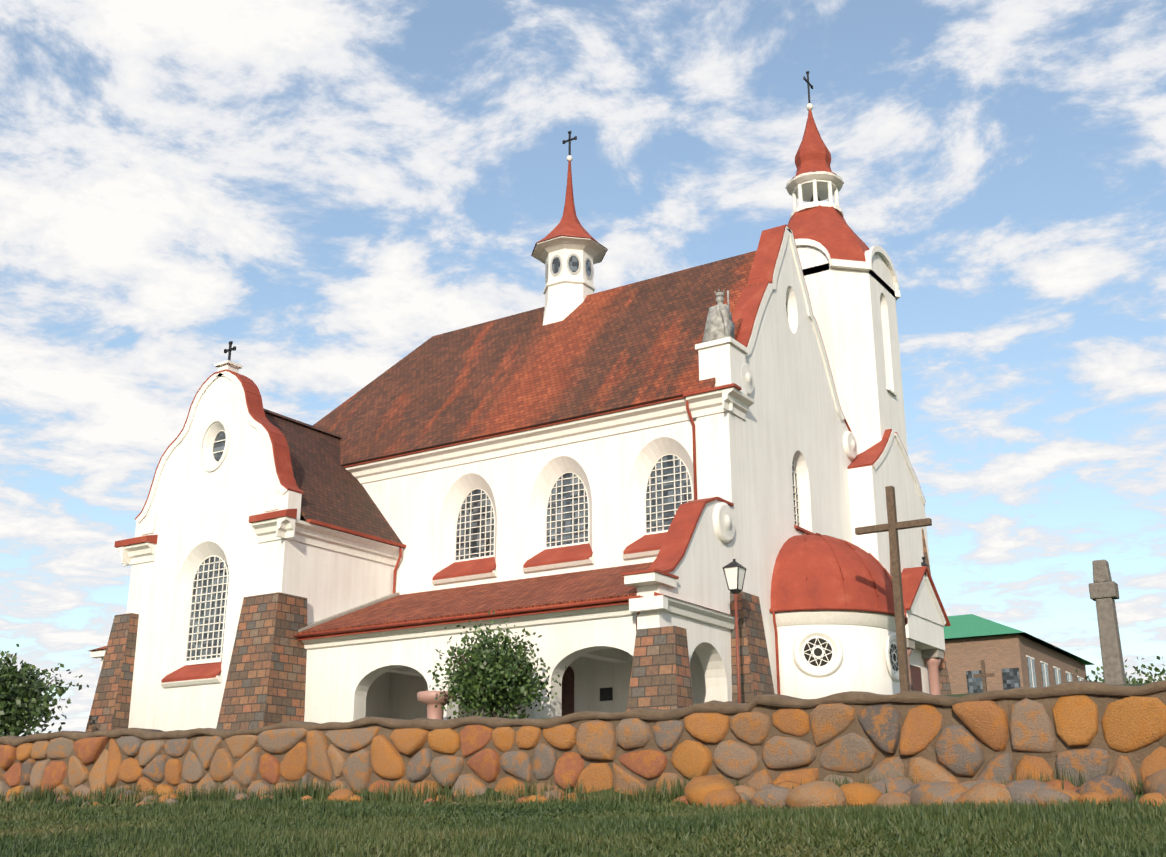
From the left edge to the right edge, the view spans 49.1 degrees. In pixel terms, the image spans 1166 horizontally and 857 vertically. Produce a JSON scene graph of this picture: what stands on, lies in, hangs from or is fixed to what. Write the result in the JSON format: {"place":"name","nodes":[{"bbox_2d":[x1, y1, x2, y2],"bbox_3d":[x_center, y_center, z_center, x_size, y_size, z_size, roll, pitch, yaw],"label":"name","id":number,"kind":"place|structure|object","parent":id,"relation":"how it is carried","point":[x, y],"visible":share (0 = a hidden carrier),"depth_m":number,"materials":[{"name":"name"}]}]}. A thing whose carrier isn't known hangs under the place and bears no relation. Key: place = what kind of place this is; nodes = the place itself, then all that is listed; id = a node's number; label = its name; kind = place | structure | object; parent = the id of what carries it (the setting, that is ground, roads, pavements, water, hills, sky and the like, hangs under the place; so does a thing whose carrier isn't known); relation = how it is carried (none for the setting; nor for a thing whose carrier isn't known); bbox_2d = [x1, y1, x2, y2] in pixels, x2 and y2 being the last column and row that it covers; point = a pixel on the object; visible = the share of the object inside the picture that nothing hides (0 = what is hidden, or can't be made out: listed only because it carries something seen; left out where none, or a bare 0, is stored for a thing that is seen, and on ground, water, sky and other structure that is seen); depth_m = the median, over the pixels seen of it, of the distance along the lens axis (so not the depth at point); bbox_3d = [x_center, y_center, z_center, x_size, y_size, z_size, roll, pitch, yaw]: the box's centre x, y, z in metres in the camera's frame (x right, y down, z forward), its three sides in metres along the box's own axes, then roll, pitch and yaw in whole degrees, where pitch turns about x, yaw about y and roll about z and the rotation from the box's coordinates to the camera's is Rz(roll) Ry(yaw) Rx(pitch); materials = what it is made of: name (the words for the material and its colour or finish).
{"place":"outdoors","nodes":[
{"label":"outdoors","id":0,"kind":"place"},
{"bbox_2d":[126,376,301,731],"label":"gable wall","id":1,"kind":"structure","parent":0,"point":[199,511],"depth_m":44.31,"materials":[{"name":"paint"}]},
{"bbox_2d":[117,542,155,565],"bbox_3d":[-16.096,4.523,45.935,1.670,0.620,0.400,-11,-21,32],"label":"cornice","id":2,"kind":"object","parent":1,"relation":"attached to","point":[144,552],"visible":0.85,"depth_m":45.80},
{"bbox_2d":[114,535,157,547],"bbox_3d":[-16.118,4.055,46.048,1.750,0.340,0.480,-11,-21,32],"label":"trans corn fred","id":3,"kind":"object","parent":2,"relation":"on","point":[141,539],"visible":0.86,"depth_m":45.71,"materials":[{"name":"metal"}]},
{"bbox_2d":[160,676,221,687],"bbox_3d":[-13.132,8.483,42.748,2.840,0.220,0.200,-11,-21,32],"label":"window sill ledge","id":4,"kind":"object","parent":1,"relation":"attached to","point":[217,679],"visible":0.82,"depth_m":42.63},
{"bbox_2d":[161,662,221,682],"bbox_3d":[-13.027,8.183,43.010,2.700,0.630,0.620,-11,-21,32],"label":"sloped window sill","id":5,"kind":"structure","parent":1,"relation":"attached to","point":[200,671],"depth_m":42.92,"materials":[{"name":"metal"}]},
{"bbox_2d":[184,555,228,665],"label":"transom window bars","id":6,"kind":"object","parent":1,"relation":"attached to","point":[202,661],"visible":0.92,"depth_m":43.81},
{"bbox_2d":[187,556,228,661],"bbox_3d":[-12.867,6.208,43.893,1.850,3.730,0.001,-11,-21,32],"label":"window glass","id":7,"kind":"object","parent":1,"relation":"in","point":[208,610],"visible":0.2,"depth_m":43.89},
{"bbox_2d":[251,516,295,542],"bbox_3d":[-10.277,3.359,42.278,1.670,0.620,0.400,-11,-21,32],"label":"cornice","id":8,"kind":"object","parent":1,"relation":"attached to","point":[265,530],"visible":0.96,"depth_m":42.35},
{"bbox_2d":[248,509,296,522],"bbox_3d":[-10.299,2.891,42.392,1.750,0.340,0.480,-11,-21,32],"label":"cornice cap","id":9,"kind":"object","parent":8,"relation":"on","point":[291,513],"visible":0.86,"depth_m":42.06,"materials":[{"name":"metal"}]},
{"bbox_2d":[295,542,394,717],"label":"transept side wall","id":10,"kind":"structure","parent":0,"point":[329,583],"depth_m":44.03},
{"bbox_2d":[265,413,402,546],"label":"transept roof","id":11,"kind":"structure","parent":10,"relation":"on","point":[332,489],"depth_m":46.50,"materials":[{"name":"tile"}]},
{"bbox_2d":[136,373,223,522],"bbox_3d":[-14.629,0.713,46.346,4.120,5.070,0.060,-11,-21,32],"label":"gable trim","id":12,"kind":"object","parent":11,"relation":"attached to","point":[182,435],"visible":0.98,"depth_m":46.48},
{"bbox_2d":[198,417,229,471],"bbox_3d":[-13.093,0.563,45.330,1.560,2.000,0.060,-11,-21,32],"label":"window frame","id":13,"kind":"object","parent":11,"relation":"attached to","point":[205,467],"visible":1,"depth_m":45.28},
{"bbox_2d":[216,371,288,494],"bbox_3d":[-11.557,0.099,44.415,4.120,5.070,0.060,-11,-21,32],"label":"gable trim","id":14,"kind":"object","parent":11,"relation":"attached to","point":[261,429],"visible":0.81,"depth_m":44.11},
{"bbox_2d":[220,369,303,494],"bbox_3d":[-11.261,0.072,44.646,3.941,5.020,0.740,-11,-21,32],"label":"gable coping","id":15,"kind":"object","parent":11,"relation":"attached to","point":[281,451],"visible":1,"depth_m":44.08,"materials":[{"name":"red metal"}]},
{"bbox_2d":[276,516,403,565],"bbox_3d":[-8.277,3.940,44.103,0.400,0.620,5.840,-11,-21,32],"label":"cornice","id":16,"kind":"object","parent":11,"relation":"attached to","point":[308,533],"visible":0.89,"depth_m":44.01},
{"bbox_2d":[306,519,405,547],"bbox_3d":[-7.830,3.688,44.514,0.200,0.110,4.820,-11,-21,32],"label":"gutter","id":17,"kind":"object","parent":16,"relation":"attached to","point":[320,523],"visible":0.86,"depth_m":44.28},
{"bbox_2d":[298,592,399,631],"bbox_3d":[-8.047,6.318,43.827,0.280,2.120,4.820,-11,-21,32],"label":"roof flashing","id":18,"kind":"object","parent":10,"relation":"attached to","point":[327,619],"visible":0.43,"depth_m":43.71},
{"bbox_2d":[0,683,1165,856],"bbox_3d":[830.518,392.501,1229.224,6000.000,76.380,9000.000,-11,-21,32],"label":"ground","id":19,"kind":"structure","parent":0,"point":[814,850],"depth_m":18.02,"materials":[{"name":"green plant"}]},
{"bbox_2d":[0,657,51,732],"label":"bush","id":20,"kind":"object","parent":19,"relation":"on","point":[10,682],"visible":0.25,"depth_m":41.53,"materials":[{"name":"green plant"}]},
{"bbox_2d":[0,644,68,736],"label":"bush","id":21,"kind":"object","parent":19,"relation":"on","point":[34,711],"visible":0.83,"depth_m":41.10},
{"bbox_2d":[2,663,88,734],"bbox_3d":[-21.786,10.254,45.874,6.191,4.264,6.113,-11,-21,32],"label":"bush","id":22,"kind":"object","parent":19,"relation":"on","point":[60,683],"visible":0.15,"depth_m":46.30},
{"bbox_2d":[85,592,306,731],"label":"stone buttresses","id":23,"kind":"structure","parent":19,"relation":"on","point":[265,684],"depth_m":41.14,"materials":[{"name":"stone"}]},
{"bbox_2d":[417,691,453,719],"bbox_3d":[-4.171,8.183,36.038,1.080,1.440,1.080,-11,-21,32],"label":"stone pedestal","id":24,"kind":"object","parent":19,"relation":"on","point":[428,700],"visible":0.56,"depth_m":35.87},
{"bbox_2d":[427,611,565,718],"bbox_3d":[-2.395,6.774,34.368,4.381,3.517,3.949,-11,-21,32],"label":"porch shrub","id":25,"kind":"object","parent":19,"relation":"on","point":[519,694],"depth_m":33.83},
{"bbox_2d":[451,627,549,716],"bbox_3d":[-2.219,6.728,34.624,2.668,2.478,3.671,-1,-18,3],"label":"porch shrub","id":26,"kind":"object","parent":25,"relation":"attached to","point":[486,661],"visible":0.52,"depth_m":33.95,"materials":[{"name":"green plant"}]},
{"bbox_2d":[300,419,703,719],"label":"nave walls","id":27,"kind":"structure","parent":19,"relation":"on","point":[419,511],"depth_m":43.69,"materials":[{"name":"paint"}]},
{"bbox_2d":[432,557,495,579],"bbox_3d":[-4.019,4.872,44.674,2.640,0.710,0.670,-11,-21,32],"label":"sloped window sill","id":28,"kind":"structure","parent":27,"relation":"on","point":[471,567],"depth_m":44.59,"materials":[{"name":"metal"}]},
{"bbox_2d":[431,570,497,584],"bbox_3d":[-4.137,5.194,44.383,2.760,0.200,0.200,-11,-21,32],"label":"window sill ledge","id":29,"kind":"object","parent":27,"relation":"attached to","point":[493,574],"visible":0.82,"depth_m":44.29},
{"bbox_2d":[454,488,494,561],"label":"nave window bars","id":30,"kind":"object","parent":27,"relation":"attached to","point":[465,528],"visible":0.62,"depth_m":45.45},
{"bbox_2d":[456,489,493,559],"bbox_3d":[-3.807,3.407,45.477,1.840,2.630,0.001,-11,-21,32],"label":"window glass","id":31,"kind":"object","parent":27,"relation":"in","point":[475,523],"visible":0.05,"depth_m":45.47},
{"bbox_2d":[297,562,652,633],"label":"porch roof","id":32,"kind":"structure","parent":27,"relation":"attached to","point":[589,585],"depth_m":40.16,"materials":[{"name":"tile"}]},
{"bbox_2d":[297,596,629,640],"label":"porch fascia","id":33,"kind":"structure","parent":32,"relation":"attached to","point":[475,619],"depth_m":37.73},
{"bbox_2d":[294,595,643,637],"bbox_3d":[-4.036,5.693,38.094,13.500,0.087,0.173,-11,-21,32],"label":"porch gutter","id":34,"kind":"object","parent":33,"relation":"attached to","point":[474,615],"visible":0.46,"depth_m":37.52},
{"bbox_2d":[345,398,695,483],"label":"cornice","id":35,"kind":"structure","parent":27,"relation":"attached to","point":[646,417],"depth_m":44.27,"materials":[{"name":"paint"}]},
{"bbox_2d":[344,397,685,467],"bbox_3d":[-3.167,0.280,44.918,15.800,0.090,0.170,-11,-21,32],"label":"gutter","id":36,"kind":"object","parent":35,"relation":"attached to","point":[519,431],"visible":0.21,"depth_m":44.18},
{"bbox_2d":[313,250,759,466],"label":"roof","id":37,"kind":"structure","parent":27,"relation":"on","point":[623,347],"depth_m":47.65,"materials":[{"name":"tile"}]},
{"bbox_2d":[543,249,594,324],"bbox_3d":[-0.565,-5.035,51.893,2.679,4.250,2.679,-11,-21,32],"label":"turret","id":38,"kind":"object","parent":37,"relation":"on","point":[566,292],"visible":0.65,"depth_m":51.22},
{"bbox_2d":[546,255,590,277],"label":"turret windows","id":39,"kind":"structure","parent":38,"relation":"in","point":[573,262],"depth_m":51.54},
{"bbox_2d":[532,236,606,263],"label":"turret cornice","id":40,"kind":"structure","parent":38,"relation":"attached to","point":[596,251],"depth_m":51.70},
{"bbox_2d":[531,161,607,261],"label":"spire roof","id":41,"kind":"structure","parent":40,"relation":"on","point":[569,224],"depth_m":52.50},
{"bbox_2d":[523,543,592,567],"bbox_3d":[-0.721,4.212,42.601,2.640,0.710,0.670,-11,-21,32],"label":"sloped window sill","id":42,"kind":"structure","parent":27,"relation":"on","point":[565,554],"depth_m":42.52,"materials":[{"name":"metal"}]},
{"bbox_2d":[522,557,593,572],"bbox_3d":[-0.840,4.534,42.311,2.760,0.200,0.200,-11,-21,32],"label":"window sill ledge","id":43,"kind":"object","parent":27,"relation":"attached to","point":[590,561],"visible":0.82,"depth_m":42.22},
{"bbox_2d":[544,472,588,549],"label":"nave window bars","id":44,"kind":"object","parent":27,"relation":"attached to","point":[561,513],"visible":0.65,"depth_m":43.35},
{"bbox_2d":[547,473,587,546],"bbox_3d":[-0.509,2.747,43.405,1.840,2.630,0.001,-11,-21,32],"label":"window glass","id":45,"kind":"object","parent":27,"relation":"in","point":[567,509],"visible":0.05,"depth_m":43.40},
{"bbox_2d":[562,674,573,715],"bbox_3d":[-0.801,9.173,40.895,1.200,2.500,0.060,-11,-21,32],"label":"porch door","id":46,"kind":"structure","parent":27,"relation":"attached to","point":[567,694],"depth_m":40.85,"materials":[{"name":"brown wood"}]},
{"bbox_2d":[623,532,666,553],"bbox_3d":[2.576,3.553,40.529,2.640,0.710,0.670,-11,-21,32],"label":"sloped window sill","id":47,"kind":"structure","parent":27,"relation":"on","point":[650,542],"depth_m":40.76,"materials":[{"name":"metal"}]},
{"bbox_2d":[644,454,692,534],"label":"nave window bars","id":48,"kind":"object","parent":27,"relation":"attached to","point":[662,497],"visible":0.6,"depth_m":41.38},
{"bbox_2d":[646,455,691,532],"bbox_3d":[2.788,2.087,41.333,1.840,2.630,0.001,-11,-21,32],"label":"window grille","id":49,"kind":"object","parent":27,"relation":"in","point":[666,507],"visible":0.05,"depth_m":41.39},
{"bbox_2d":[685,398,696,499],"bbox_3d":[3.426,1.644,40.109,0.102,5.473,0.432,-14,-23,38],"label":"downspout","id":50,"kind":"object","parent":27,"relation":"attached to","point":[694,450],"depth_m":40.50,"materials":[{"name":"red metal"}]},
{"bbox_2d":[698,343,746,394],"bbox_3d":[4.511,-1.715,41.225,1.120,1.650,1.120,-11,-21,32],"label":"statue pedestal","id":51,"kind":"object","parent":27,"relation":"on","point":[722,364],"visible":0.64,"depth_m":40.85,"materials":[{"name":"paint"}]},
{"bbox_2d":[702,290,734,342],"bbox_3d":[4.460,-3.597,41.892,0.936,2.210,0.936,-11,-21,32],"label":"statue","id":52,"kind":"object","parent":51,"relation":"on","point":[720,324],"visible":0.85,"depth_m":41.54,"materials":[{"name":"stone"}]},
{"bbox_2d":[695,337,748,353],"bbox_3d":[4.511,-2.582,41.501,1.280,0.170,1.280,-11,-21,32],"label":"statue pedestal cap","id":53,"kind":"object","parent":51,"relation":"on","point":[737,344],"visible":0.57,"depth_m":41.05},
{"bbox_2d":[0,694,1165,810],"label":"yard wall boulders","id":54,"kind":"object","parent":19,"relation":"on","point":[1131,723],"visible":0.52,"depth_m":17.49,"materials":[{"name":"stone"}]},
{"bbox_2d":[0,690,1165,791],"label":"yard wall","id":55,"kind":"structure","parent":19,"relation":"on","point":[1135,757],"depth_m":17.22,"materials":[{"name":"stone"}]},
{"bbox_2d":[0,680,1165,746],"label":"wall coping","id":56,"kind":"object","parent":55,"relation":"on","point":[1061,689],"visible":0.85,"depth_m":18.18,"materials":[{"name":"stone"}]},
{"bbox_2d":[626,591,774,710],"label":"stone buttresses","id":57,"kind":"structure","parent":19,"relation":"on","point":[660,678],"depth_m":33.90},
{"bbox_2d":[734,593,740,702],"bbox_3d":[4.320,6.911,35.468,0.090,4.720,0.090,-11,-21,32],"label":"lamp pole","id":58,"kind":"object","parent":19,"relation":"on","point":[737,648],"visible":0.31,"depth_m":35.68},
{"bbox_2d":[730,237,852,693],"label":"facade wall","id":59,"kind":"structure","parent":19,"relation":"on","point":[791,415],"depth_m":44.04,"materials":[{"name":"paint"}]},
{"bbox_2d":[637,500,733,701],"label":"side porch wall","id":60,"kind":"structure","parent":59,"relation":"attached to","point":[703,562],"depth_m":36.99,"materials":[{"name":"paint"}]},
{"bbox_2d":[629,595,667,612],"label":"cornice","id":61,"kind":"structure","parent":60,"relation":"attached to","point":[649,604],"depth_m":34.34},
{"bbox_2d":[622,569,678,587],"bbox_3d":[1.853,4.156,34.973,1.040,0.310,1.300,-11,-21,32],"label":"pillar cap","id":62,"kind":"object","parent":60,"relation":"attached to","point":[641,579],"depth_m":34.58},
{"bbox_2d":[648,497,733,572],"bbox_3d":[3.009,3.204,37.145,0.850,2.960,4.594,-11,-21,32],"label":"wing coping","id":63,"kind":"object","parent":60,"relation":"on","point":[674,546],"visible":0.81,"depth_m":36.78,"materials":[{"name":"red metal"}]},
{"bbox_2d":[654,592,739,629],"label":"cornice","id":64,"kind":"structure","parent":60,"relation":"attached to","point":[677,607],"depth_m":35.92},
{"bbox_2d":[713,502,734,542],"bbox_3d":[4.312,2.828,38.433,0.240,1.240,1.240,-11,-21,32],"label":"round medallion","id":65,"kind":"object","parent":60,"relation":"attached to","point":[724,522],"visible":1,"depth_m":38.24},
{"bbox_2d":[722,387,754,420],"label":"cornice","id":66,"kind":"structure","parent":59,"relation":"attached to","point":[742,402],"depth_m":40.36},
{"bbox_2d":[732,224,788,346],"bbox_3d":[5.995,-4.907,44.583,0.940,6.270,4.341,-11,-21,32],"label":"gable coping","id":67,"kind":"object","parent":59,"relation":"attached to","point":[761,272],"visible":0.83,"depth_m":45.00,"materials":[{"name":"red metal"}]},
{"bbox_2d":[745,226,789,356],"bbox_3d":[6.455,-4.850,44.448,0.070,6.320,4.580,-11,-21,32],"label":"gable band","id":68,"kind":"object","parent":59,"relation":"attached to","point":[767,293],"visible":0.79,"depth_m":44.25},
{"bbox_2d":[788,229,844,419],"bbox_3d":[8.668,-3.832,47.646,0.070,6.320,4.580,-11,-21,32],"label":"gable band","id":69,"kind":"object","parent":59,"relation":"attached to","point":[815,326],"visible":0.85,"depth_m":47.55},
{"bbox_2d":[843,431,856,459],"bbox_3d":[10.220,0.637,48.530,0.240,1.100,1.100,-11,-21,32],"label":"scroll","id":70,"kind":"object","parent":59,"relation":"attached to","point":[850,443],"visible":1,"depth_m":48.33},
{"bbox_2d":[777,625,899,698],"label":"chapel wall","id":71,"kind":"structure","parent":19,"relation":"on","point":[863,667],"depth_m":39.84,"materials":[{"name":"paint"}]},
{"bbox_2d":[793,627,842,677],"bbox_3d":[7.292,6.943,39.657,1.390,1.560,0.739,-11,-21,32],"label":"round window frame","id":72,"kind":"object","parent":71,"relation":"attached to","point":[833,664],"visible":1,"depth_m":39.64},
{"bbox_2d":[804,638,831,665],"bbox_3d":[7.301,6.949,39.676,0.891,1.000,0.454,-11,-21,32],"label":"rose window","id":73,"kind":"structure","parent":72,"relation":"in","point":[817,651],"depth_m":39.68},
{"bbox_2d":[771,610,895,632],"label":"cornice","id":74,"kind":"structure","parent":71,"relation":"attached to","point":[840,617],"depth_m":40.00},
{"bbox_2d":[769,606,907,624],"bbox_3d":[8.934,6.264,41.910,3.160,0.140,6.320,-11,-21,32],"label":"dome eave","id":75,"kind":"object","parent":74,"relation":"attached to","point":[833,608],"visible":0.56,"depth_m":39.88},
{"bbox_2d":[885,633,899,681],"bbox_3d":[9.991,7.320,40.842,0.068,1.560,1.560,-11,-21,32],"label":"round window frame","id":76,"kind":"object","parent":71,"relation":"attached to","point":[891,638],"visible":0.6,"depth_m":40.54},
{"bbox_2d":[803,264,907,455],"bbox_3d":[10.144,3.863,51.328,5.400,20.150,5.400,-11,-21,32],"label":"tower shaft","id":77,"kind":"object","parent":19,"relation":"on","point":[854,313],"visible":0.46,"depth_m":50.92,"materials":[{"name":"paint"}]},
{"bbox_2d":[797,246,828,275],"bbox_3d":[8.795,-6.810,52.579,3.000,1.550,0.500,-11,-21,32],"label":"tower brow","id":78,"kind":"object","parent":77,"relation":"on","point":[812,257],"visible":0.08,"depth_m":51.93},
{"bbox_2d":[829,259,899,299],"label":"cornice","id":79,"kind":"structure","parent":77,"relation":"attached to","point":[850,265],"depth_m":51.39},
{"bbox_2d":[865,250,894,296],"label":"gable","id":80,"kind":"structure","parent":77,"relation":"on","point":[880,269],"depth_m":53.14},
{"bbox_2d":[867,245,899,296],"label":"arched molding","id":81,"kind":"structure","parent":80,"relation":"attached to","point":[881,251],"depth_m":53.53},
{"bbox_2d":[848,433,929,693],"bbox_3d":[11.950,6.620,48.697,0.946,13.300,5.800,-11,-21,32],"label":"entrance bay","id":82,"kind":"object","parent":77,"relation":"attached to","point":[867,492],"visible":0.32,"depth_m":48.34,"materials":[{"name":"paint"}]},
{"bbox_2d":[847,429,891,468],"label":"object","id":83,"kind":"object","parent":82,"relation":"on","point":[870,456],"visible":0.75,"depth_m":48.70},
{"bbox_2d":[894,433,925,504],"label":"trim","id":84,"kind":"structure","parent":82,"relation":"attached to","point":[907,461],"depth_m":51.14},
{"bbox_2d":[904,612,944,650],"bbox_3d":[12.499,7.625,47.683,0.700,0.930,4.000,-11,-21,32],"label":"entablature","id":85,"kind":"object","parent":77,"relation":"attached to","point":[923,633],"visible":0.71,"depth_m":47.41,"materials":[{"name":"paint"}]},
{"bbox_2d":[906,580,944,626],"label":"pediment","id":86,"kind":"structure","parent":85,"relation":"on","point":[924,607],"depth_m":47.85,"materials":[{"name":"paint"}]},
{"bbox_2d":[901,566,926,609],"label":"porch roof","id":87,"kind":"structure","parent":86,"relation":"on","point":[912,578],"depth_m":47.36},
{"bbox_2d":[855,486,931,691],"bbox_3d":[9.169,5.602,36.929,2.300,8.100,0.220,-11,-21,32],"label":"wooden cross","id":88,"kind":"object","parent":19,"relation":"on","point":[892,526],"visible":0.73,"depth_m":37.28,"materials":[{"name":"brown wood"}]},
{"bbox_2d":[889,529,951,694],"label":"tower buttresses","id":89,"kind":"structure","parent":19,"relation":"on","point":[945,687],"depth_m":49.42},
{"bbox_2d":[924,658,940,694],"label":"portal column","id":90,"kind":"structure","parent":19,"relation":"on","point":[932,664],"depth_m":48.42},
{"bbox_2d":[944,634,1086,693],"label":"brick building","id":91,"kind":"structure","parent":19,"relation":"on","point":[997,654],"depth_m":68.88,"materials":[{"name":"brown brick"}]},
{"bbox_2d":[943,614,1094,664],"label":"building roof","id":92,"kind":"structure","parent":91,"relation":"on","point":[967,626],"depth_m":71.13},
{"bbox_2d":[966,657,1082,692],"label":"building windows","id":93,"kind":"structure","parent":91,"relation":"in","point":[1011,678],"depth_m":68.41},
{"bbox_2d":[1089,560,1125,684],"bbox_3d":[11.414,4.900,27.553,0.540,4.150,0.400,-11,-21,32],"label":"stone monument","id":94,"kind":"object","parent":19,"relation":"on","point":[1103,591],"visible":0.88,"depth_m":27.64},
{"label":"porch floor","id":95,"kind":"structure","parent":19,"relation":"on","visible":0},
{"bbox_2d":[304,613,636,723],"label":"arcade wall","id":96,"kind":"structure","parent":95,"relation":"on","point":[340,680],"depth_m":38.81,"materials":[{"name":"paint"}]},
{"bbox_2d":[301,604,632,649],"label":"porch cornice","id":97,"kind":"structure","parent":96,"relation":"attached to","point":[523,621],"depth_m":38.02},
{"bbox_2d":[582,648,628,662],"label":"porch ceiling","id":98,"kind":"structure","parent":96,"relation":"attached to","point":[613,655],"depth_m":39.28,"materials":[{"name":"paint"}]},
{"bbox_2d":[0,0,1165,735],"label":"sky","id":99,"kind":"structure","parent":0,"point":[325,190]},
{"bbox_2d":[686,389,732,417],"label":"cornice","id":100,"kind":"structure","parent":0,"point":[705,404],"depth_m":40.45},
{"bbox_2d":[696,411,735,702],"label":"wall","id":101,"kind":"structure","parent":0,"point":[714,459],"depth_m":40.00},
{"bbox_2d":[724,567,744,589],"bbox_3d":[4.320,4.290,36.303,0.460,0.620,0.460,-11,-21,32],"label":"lamp glass","id":102,"kind":"object","parent":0,"point":[731,574],"visible":0.71,"depth_m":36.18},
{"bbox_2d":[793,180,836,201],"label":"lantern openings","id":103,"kind":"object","parent":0,"point":[822,190],"visible":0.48,"depth_m":55.76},
{"bbox_2d":[787,205,868,261],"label":"tower roof","id":104,"kind":"structure","parent":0,"point":[830,230],"depth_m":53.11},
{"bbox_2d":[790,201,843,217],"bbox_3d":[10.144,-9.263,55.506,2.300,0.300,2.300,-11,-21,32],"label":"lantern base ring","id":105,"kind":"object","parent":104,"relation":"on","point":[808,205],"visible":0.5,"depth_m":54.61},
{"bbox_2d":[792,179,838,209],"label":"lantern columns","id":106,"kind":"structure","parent":105,"relation":"on","point":[815,198],"depth_m":55.10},
{"bbox_2d":[786,171,842,195],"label":"cornice","id":107,"kind":"structure","parent":106,"relation":"on","point":[795,181],"depth_m":55.08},
{"bbox_2d":[785,109,843,188],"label":"spire","id":108,"kind":"structure","parent":107,"relation":"on","point":[813,153],"depth_m":55.81,"materials":[{"name":"red metal"}]},
{"bbox_2d":[770,535,893,610],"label":"chapel dome","id":109,"kind":"structure","parent":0,"point":[824,579],"depth_m":40.57,"materials":[{"name":"metal"}]},
{"bbox_2d":[805,533,906,615],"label":"dome ribs","id":110,"kind":"object","parent":109,"relation":"attached to","point":[872,556],"visible":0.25,"depth_m":41.13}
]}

